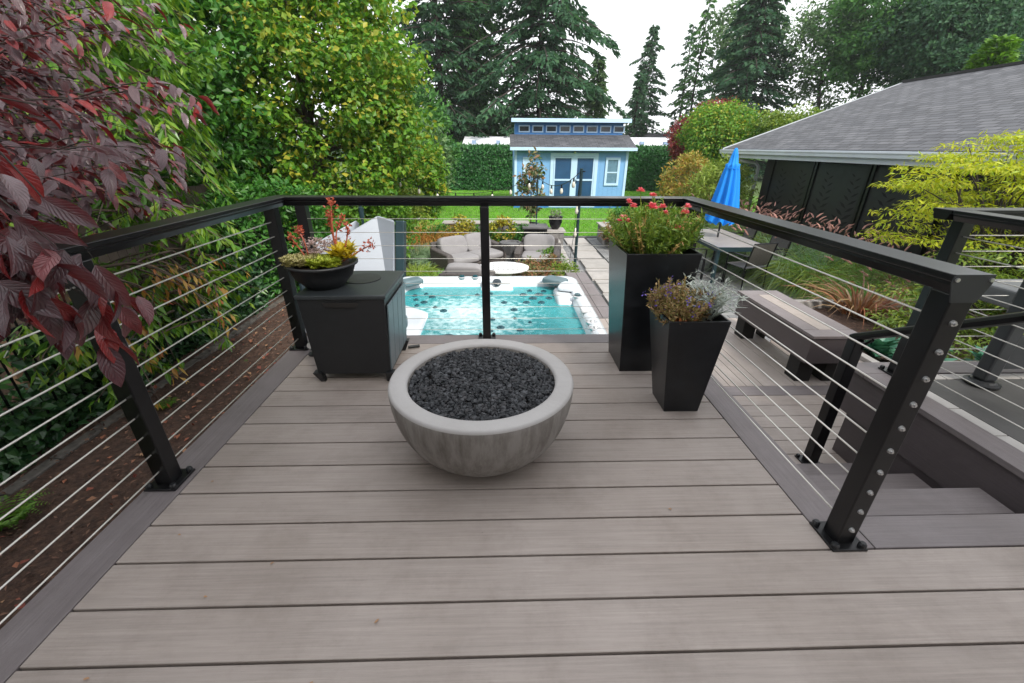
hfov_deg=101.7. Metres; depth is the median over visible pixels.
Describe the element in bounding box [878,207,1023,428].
patio railing
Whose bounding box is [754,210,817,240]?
plumed plant
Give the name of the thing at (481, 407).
fire bowl
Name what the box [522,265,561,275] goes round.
shrub
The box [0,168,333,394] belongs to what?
hedge
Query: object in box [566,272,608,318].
tub steps
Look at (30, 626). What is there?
deck border
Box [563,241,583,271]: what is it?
side pavers
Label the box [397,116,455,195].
tall shrub
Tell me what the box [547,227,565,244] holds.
stone pillar
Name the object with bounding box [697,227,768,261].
plumed plant
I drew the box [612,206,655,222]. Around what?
planter shrub
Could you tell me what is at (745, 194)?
bush
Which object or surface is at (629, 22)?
sky
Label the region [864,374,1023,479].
patio cap
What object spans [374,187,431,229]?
leafy shrub
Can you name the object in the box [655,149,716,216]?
autumn shrub
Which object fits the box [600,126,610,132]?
window
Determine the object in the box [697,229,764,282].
dining table
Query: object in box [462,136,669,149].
white building
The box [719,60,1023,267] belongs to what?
house
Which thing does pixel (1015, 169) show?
japanese maple
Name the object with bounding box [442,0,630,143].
conifer
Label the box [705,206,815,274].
plumed plant
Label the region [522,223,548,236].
fire table
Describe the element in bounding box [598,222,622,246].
rust shrub
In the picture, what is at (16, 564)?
leaf litter
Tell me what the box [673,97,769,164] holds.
tree
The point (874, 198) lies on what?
privacy screen
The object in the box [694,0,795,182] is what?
conifer
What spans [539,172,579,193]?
string lights
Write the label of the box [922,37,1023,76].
broadleaf tree
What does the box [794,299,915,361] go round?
bed curb
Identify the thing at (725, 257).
plumed plant
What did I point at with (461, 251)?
loveseat
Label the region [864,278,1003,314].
plumed plant
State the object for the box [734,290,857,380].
bench
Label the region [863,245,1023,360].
japanese maple
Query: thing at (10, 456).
ivy
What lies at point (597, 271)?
stepping stones
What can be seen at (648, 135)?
house
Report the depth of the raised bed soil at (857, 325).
4.81 m
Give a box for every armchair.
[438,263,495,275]
[514,234,560,266]
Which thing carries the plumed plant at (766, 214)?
on the side bed soil
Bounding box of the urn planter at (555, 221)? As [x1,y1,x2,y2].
[549,209,562,229]
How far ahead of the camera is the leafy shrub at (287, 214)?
6.63 m
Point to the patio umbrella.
(727, 191)
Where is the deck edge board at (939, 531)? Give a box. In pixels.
[407,334,1023,549]
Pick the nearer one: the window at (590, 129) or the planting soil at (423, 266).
the planting soil at (423, 266)
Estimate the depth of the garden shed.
17.31 m
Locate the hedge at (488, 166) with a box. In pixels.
[444,142,701,190]
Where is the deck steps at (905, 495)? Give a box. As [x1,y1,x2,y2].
[797,463,1014,515]
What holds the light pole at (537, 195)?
on the planting soil at (423, 266)
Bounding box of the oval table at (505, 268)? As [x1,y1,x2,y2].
[480,262,528,275]
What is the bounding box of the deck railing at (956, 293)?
[0,195,996,624]
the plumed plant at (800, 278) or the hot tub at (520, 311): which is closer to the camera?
the hot tub at (520, 311)
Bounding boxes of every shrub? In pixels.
[0,0,267,412]
[174,173,344,297]
[313,180,428,257]
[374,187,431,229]
[378,133,451,224]
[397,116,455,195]
[399,83,466,187]
[425,223,454,236]
[445,212,478,235]
[468,224,502,241]
[489,214,515,241]
[499,223,528,241]
[512,255,545,275]
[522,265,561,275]
[535,252,564,275]
[537,246,568,261]
[550,260,579,275]
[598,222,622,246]
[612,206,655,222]
[637,206,681,220]
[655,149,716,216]
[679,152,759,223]
[689,158,743,200]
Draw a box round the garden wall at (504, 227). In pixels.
[442,220,528,240]
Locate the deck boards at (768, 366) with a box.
[600,318,862,386]
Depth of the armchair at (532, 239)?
8.80 m
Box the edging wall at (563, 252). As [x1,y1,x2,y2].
[558,238,572,275]
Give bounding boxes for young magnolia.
[512,146,547,222]
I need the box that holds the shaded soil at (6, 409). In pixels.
[0,293,252,447]
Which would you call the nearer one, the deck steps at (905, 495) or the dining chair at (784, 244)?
the deck steps at (905, 495)
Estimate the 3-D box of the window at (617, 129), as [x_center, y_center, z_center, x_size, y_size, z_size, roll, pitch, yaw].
[4.539,-8.986,17.674,0.470,0.270,0.023,0,25,-2]
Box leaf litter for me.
[0,303,293,608]
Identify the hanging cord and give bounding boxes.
[569,170,580,261]
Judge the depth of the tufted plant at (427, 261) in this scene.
8.74 m
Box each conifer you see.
[344,0,503,159]
[442,0,510,136]
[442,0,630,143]
[583,58,611,118]
[622,24,668,137]
[623,71,650,136]
[660,23,696,133]
[666,0,717,124]
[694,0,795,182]
[701,0,783,97]
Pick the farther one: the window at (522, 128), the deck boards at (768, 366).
the window at (522, 128)
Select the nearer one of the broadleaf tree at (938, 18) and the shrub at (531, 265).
the shrub at (531, 265)
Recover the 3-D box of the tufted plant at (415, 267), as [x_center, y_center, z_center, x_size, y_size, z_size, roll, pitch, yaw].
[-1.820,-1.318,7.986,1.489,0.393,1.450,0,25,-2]
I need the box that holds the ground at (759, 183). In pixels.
[190,162,763,360]
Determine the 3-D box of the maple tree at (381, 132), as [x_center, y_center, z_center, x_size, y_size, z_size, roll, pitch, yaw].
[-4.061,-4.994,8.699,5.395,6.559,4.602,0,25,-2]
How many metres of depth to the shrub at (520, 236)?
10.47 m
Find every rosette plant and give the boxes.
[863,337,899,358]
[891,352,957,360]
[962,345,987,360]
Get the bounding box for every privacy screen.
[761,160,815,223]
[799,162,874,252]
[850,164,957,255]
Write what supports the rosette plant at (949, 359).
on the raised bed soil at (857, 325)
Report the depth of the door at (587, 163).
17.36 m
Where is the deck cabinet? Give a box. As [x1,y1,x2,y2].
[294,271,419,381]
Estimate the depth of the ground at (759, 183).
31.21 m
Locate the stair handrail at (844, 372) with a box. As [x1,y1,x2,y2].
[794,311,1023,463]
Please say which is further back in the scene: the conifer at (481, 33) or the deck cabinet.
the conifer at (481, 33)
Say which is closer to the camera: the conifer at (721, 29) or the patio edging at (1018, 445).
the patio edging at (1018, 445)
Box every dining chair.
[695,248,706,278]
[721,242,778,287]
[724,227,756,264]
[739,236,791,279]
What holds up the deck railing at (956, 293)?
on the deck at (623, 527)
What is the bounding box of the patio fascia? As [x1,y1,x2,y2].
[840,372,1023,513]
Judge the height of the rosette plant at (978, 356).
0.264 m
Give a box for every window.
[519,125,529,131]
[532,125,543,131]
[546,125,556,132]
[559,125,570,132]
[573,125,583,132]
[586,126,597,132]
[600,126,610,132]
[604,157,620,185]
[613,126,624,132]
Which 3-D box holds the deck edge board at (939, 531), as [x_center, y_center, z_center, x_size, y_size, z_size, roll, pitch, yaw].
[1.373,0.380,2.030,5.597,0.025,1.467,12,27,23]
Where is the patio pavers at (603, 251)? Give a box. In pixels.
[586,238,811,317]
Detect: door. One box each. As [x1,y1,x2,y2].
[552,157,572,195]
[574,157,594,195]
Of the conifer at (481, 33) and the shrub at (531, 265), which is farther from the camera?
the conifer at (481, 33)
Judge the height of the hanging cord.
1.701 m
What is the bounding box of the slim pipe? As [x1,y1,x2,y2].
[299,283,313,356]
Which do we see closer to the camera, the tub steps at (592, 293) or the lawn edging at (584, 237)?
the tub steps at (592, 293)
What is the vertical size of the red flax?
0.564 m
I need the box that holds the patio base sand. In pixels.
[563,239,608,305]
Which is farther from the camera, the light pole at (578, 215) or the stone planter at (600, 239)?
the stone planter at (600, 239)
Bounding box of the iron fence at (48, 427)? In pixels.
[0,220,289,469]
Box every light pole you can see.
[536,175,540,223]
[573,168,585,269]
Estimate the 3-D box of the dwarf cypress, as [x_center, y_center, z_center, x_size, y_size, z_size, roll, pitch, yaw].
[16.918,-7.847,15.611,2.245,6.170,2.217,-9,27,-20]
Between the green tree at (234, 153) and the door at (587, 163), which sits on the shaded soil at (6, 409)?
the green tree at (234, 153)
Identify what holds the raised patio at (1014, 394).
on the patio base at (851, 434)
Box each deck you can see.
[5,343,1023,682]
[733,395,846,463]
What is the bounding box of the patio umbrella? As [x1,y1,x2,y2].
[700,148,740,271]
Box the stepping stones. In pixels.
[564,238,608,304]
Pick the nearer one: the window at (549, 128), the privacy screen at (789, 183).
the privacy screen at (789, 183)
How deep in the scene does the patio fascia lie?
2.02 m
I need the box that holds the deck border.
[0,336,873,682]
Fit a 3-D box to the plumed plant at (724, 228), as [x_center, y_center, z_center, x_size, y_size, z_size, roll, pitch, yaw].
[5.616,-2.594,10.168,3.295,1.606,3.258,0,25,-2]
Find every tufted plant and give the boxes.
[395,241,430,266]
[406,222,467,253]
[406,261,442,276]
[409,252,436,269]
[418,268,443,275]
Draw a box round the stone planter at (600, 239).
[596,222,633,244]
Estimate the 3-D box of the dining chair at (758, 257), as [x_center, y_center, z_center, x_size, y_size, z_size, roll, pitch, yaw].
[4.359,-1.423,7.688,0.546,0.886,0.576,-6,26,-14]
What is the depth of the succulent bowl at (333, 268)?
2.10 m
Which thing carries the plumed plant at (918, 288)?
on the side bed soil
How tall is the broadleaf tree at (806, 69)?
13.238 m
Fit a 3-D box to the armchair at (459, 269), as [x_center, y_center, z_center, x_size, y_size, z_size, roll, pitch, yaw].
[-0.747,-1.002,6.928,0.880,0.706,0.845,2,25,4]
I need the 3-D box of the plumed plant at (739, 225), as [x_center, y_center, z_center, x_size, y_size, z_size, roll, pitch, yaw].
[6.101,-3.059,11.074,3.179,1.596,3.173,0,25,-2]
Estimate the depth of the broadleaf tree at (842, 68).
27.49 m
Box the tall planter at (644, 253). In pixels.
[596,187,711,370]
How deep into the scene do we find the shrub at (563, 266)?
7.67 m
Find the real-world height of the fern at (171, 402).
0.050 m
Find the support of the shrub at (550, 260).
on the planting soil at (423, 266)
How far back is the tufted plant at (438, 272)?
7.90 m
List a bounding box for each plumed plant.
[676,207,743,251]
[696,202,772,253]
[696,202,785,252]
[697,195,765,247]
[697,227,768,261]
[698,223,794,278]
[702,199,791,250]
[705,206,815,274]
[705,213,846,297]
[707,202,803,256]
[732,202,780,227]
[732,223,888,299]
[736,212,838,271]
[748,213,873,287]
[750,219,883,298]
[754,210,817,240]
[767,234,935,298]
[781,231,909,288]
[786,231,934,298]
[791,222,873,265]
[794,258,922,298]
[807,253,997,315]
[817,229,938,290]
[859,280,1004,327]
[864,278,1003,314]
[882,259,1000,314]
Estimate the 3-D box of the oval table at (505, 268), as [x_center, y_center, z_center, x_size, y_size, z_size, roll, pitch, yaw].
[-0.160,-1.137,7.525,0.920,0.452,0.720,0,25,-2]
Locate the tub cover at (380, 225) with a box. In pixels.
[316,207,405,277]
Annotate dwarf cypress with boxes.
[962,34,1023,69]
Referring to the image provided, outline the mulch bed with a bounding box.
[0,291,306,628]
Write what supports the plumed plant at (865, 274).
on the side bed soil
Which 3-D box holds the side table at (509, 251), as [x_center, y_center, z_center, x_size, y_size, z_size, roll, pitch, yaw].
[-0.036,-1.894,9.053,0.444,0.530,0.444,10,27,19]
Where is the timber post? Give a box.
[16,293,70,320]
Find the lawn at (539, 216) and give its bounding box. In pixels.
[419,190,757,235]
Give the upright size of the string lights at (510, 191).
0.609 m
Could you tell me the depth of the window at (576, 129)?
17.63 m
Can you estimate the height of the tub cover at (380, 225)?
1.720 m
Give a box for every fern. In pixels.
[0,488,53,530]
[153,397,176,409]
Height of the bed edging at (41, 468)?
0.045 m
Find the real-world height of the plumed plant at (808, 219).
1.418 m
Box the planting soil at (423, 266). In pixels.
[395,259,533,275]
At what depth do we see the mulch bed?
3.33 m
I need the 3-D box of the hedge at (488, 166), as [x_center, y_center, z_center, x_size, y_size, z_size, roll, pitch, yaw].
[3.496,-10.470,25.093,16.885,2.872,2.242,0,25,-2]
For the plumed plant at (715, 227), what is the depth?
10.80 m
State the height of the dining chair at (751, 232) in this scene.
0.886 m
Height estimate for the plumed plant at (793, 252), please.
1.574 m
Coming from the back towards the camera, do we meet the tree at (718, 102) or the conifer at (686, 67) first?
the conifer at (686, 67)
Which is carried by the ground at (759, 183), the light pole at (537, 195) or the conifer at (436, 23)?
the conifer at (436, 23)
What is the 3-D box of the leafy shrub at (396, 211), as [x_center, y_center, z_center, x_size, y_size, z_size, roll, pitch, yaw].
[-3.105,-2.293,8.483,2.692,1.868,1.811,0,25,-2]
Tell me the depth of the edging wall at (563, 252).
9.07 m
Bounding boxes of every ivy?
[0,228,294,483]
[0,256,282,469]
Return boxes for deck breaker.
[725,386,828,395]
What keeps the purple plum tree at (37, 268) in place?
on the mulch bed
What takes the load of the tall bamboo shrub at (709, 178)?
on the side bed soil
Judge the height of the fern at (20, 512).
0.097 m
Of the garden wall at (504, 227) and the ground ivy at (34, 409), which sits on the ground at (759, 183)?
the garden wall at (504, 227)
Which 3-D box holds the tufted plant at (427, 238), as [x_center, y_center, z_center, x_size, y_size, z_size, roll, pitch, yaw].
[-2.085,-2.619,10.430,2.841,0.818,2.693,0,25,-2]
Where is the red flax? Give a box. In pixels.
[784,270,915,325]
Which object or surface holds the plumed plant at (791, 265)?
on the side bed soil
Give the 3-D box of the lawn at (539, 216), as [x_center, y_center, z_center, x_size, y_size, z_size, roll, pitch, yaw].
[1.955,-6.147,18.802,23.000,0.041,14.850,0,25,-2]
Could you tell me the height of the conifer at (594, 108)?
8.450 m
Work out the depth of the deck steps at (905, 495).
1.77 m
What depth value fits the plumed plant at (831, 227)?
7.38 m
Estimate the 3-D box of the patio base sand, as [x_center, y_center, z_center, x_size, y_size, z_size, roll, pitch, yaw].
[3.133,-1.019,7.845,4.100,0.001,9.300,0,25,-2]
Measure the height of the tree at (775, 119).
4.168 m
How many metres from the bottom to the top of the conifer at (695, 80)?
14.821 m
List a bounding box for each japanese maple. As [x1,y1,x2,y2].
[856,129,1023,317]
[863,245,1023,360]
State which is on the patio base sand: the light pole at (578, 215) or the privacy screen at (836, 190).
the light pole at (578, 215)
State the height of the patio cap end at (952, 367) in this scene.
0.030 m
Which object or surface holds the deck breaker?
on the lower deck base
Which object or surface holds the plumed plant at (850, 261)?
on the side bed soil
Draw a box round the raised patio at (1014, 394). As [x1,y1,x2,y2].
[929,379,1023,443]
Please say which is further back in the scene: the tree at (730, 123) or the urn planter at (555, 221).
the tree at (730, 123)
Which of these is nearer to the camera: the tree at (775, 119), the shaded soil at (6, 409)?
the shaded soil at (6, 409)
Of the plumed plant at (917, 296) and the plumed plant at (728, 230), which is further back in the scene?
the plumed plant at (728, 230)
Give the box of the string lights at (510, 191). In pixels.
[397,176,538,195]
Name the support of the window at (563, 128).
in the garden shed
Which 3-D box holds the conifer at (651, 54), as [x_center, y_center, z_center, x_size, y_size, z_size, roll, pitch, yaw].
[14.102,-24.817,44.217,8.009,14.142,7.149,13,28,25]
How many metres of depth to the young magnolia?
11.26 m
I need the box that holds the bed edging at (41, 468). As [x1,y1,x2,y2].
[0,288,297,501]
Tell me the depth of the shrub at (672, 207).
12.86 m
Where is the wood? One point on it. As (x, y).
(663, 129)
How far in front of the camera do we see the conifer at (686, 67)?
42.83 m
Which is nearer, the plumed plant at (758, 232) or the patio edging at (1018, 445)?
the patio edging at (1018, 445)
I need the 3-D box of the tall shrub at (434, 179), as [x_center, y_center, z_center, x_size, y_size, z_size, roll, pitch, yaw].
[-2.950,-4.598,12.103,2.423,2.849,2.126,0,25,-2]
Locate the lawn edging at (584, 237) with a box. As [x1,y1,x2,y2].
[564,236,596,238]
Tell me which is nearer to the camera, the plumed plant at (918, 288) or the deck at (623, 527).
the deck at (623, 527)
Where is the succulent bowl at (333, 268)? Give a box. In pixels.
[278,197,374,290]
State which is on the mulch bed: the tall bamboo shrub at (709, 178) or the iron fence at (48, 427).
the iron fence at (48, 427)
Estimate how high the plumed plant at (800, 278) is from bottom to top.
1.556 m
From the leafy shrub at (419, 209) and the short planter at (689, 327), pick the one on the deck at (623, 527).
the short planter at (689, 327)
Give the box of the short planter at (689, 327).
[642,270,747,410]
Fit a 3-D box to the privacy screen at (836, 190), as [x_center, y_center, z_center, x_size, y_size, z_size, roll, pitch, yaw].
[6.658,-2.637,8.822,0.060,2.150,1.510,0,25,-2]
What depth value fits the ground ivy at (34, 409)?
3.76 m
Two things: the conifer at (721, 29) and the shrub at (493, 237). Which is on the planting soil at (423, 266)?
the shrub at (493, 237)
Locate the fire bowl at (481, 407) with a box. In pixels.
[388,339,573,476]
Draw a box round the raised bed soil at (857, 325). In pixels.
[813,308,991,361]
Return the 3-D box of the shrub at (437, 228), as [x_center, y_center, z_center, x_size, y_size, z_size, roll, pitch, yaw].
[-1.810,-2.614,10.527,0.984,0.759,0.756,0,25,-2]
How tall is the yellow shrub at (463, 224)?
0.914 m
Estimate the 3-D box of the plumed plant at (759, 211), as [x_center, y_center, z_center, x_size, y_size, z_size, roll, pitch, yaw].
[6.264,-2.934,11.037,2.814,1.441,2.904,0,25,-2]
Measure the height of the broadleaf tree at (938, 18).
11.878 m
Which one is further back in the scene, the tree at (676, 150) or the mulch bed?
the tree at (676, 150)
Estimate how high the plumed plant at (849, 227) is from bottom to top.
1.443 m
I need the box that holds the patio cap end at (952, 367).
[855,362,1023,377]
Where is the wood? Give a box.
[186,109,767,161]
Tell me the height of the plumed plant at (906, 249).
1.505 m
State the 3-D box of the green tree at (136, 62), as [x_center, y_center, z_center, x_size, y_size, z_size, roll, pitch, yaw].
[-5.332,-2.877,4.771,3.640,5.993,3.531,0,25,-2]
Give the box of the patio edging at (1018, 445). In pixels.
[926,373,1023,451]
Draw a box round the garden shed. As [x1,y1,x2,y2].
[510,118,637,207]
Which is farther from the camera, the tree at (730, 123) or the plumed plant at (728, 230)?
the tree at (730, 123)
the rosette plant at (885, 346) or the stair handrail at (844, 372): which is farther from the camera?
the rosette plant at (885, 346)
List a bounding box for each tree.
[0,0,219,386]
[1,0,233,249]
[6,0,301,248]
[151,0,447,238]
[663,111,693,189]
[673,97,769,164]
[693,95,740,188]
[751,101,824,134]
[766,0,888,114]
[807,0,958,100]
[851,0,1023,90]
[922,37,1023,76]
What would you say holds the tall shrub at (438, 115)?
on the lawn at (539, 216)
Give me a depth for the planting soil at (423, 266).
9.09 m
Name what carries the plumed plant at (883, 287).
on the side bed soil
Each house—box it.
[629,133,669,137]
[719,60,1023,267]
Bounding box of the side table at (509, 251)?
[499,240,521,261]
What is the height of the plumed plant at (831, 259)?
1.549 m
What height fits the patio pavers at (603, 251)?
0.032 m
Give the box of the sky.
[154,0,904,144]
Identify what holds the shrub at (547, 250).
on the planting soil at (423, 266)
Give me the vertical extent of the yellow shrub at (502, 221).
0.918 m
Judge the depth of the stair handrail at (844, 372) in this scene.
2.31 m
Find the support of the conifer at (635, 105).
on the ground at (759, 183)
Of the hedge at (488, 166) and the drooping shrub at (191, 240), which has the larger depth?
the hedge at (488, 166)
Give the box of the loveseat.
[430,233,506,271]
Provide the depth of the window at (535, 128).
17.57 m
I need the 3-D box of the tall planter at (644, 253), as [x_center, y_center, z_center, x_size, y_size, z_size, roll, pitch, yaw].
[0.739,-0.345,2.358,0.572,1.003,0.588,0,25,-2]
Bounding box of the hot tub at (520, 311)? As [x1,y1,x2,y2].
[403,275,607,334]
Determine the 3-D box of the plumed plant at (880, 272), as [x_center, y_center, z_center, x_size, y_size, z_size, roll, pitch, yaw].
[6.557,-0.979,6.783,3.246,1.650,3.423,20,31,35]
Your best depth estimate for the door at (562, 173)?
17.34 m
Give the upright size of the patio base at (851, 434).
0.920 m
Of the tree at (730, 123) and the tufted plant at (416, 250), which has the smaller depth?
the tufted plant at (416, 250)
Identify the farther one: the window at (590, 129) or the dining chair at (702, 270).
the window at (590, 129)
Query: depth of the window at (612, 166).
17.33 m
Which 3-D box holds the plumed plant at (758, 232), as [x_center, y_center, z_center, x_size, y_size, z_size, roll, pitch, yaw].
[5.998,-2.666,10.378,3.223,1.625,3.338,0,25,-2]
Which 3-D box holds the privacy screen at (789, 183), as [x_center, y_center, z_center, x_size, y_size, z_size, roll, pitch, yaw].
[6.616,-3.294,10.226,0.060,2.150,1.510,0,25,-2]
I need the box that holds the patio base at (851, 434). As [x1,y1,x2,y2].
[832,414,942,487]
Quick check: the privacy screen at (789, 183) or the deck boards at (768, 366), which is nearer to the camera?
the deck boards at (768, 366)
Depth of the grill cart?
2.25 m
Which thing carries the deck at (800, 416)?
on the lower deck base

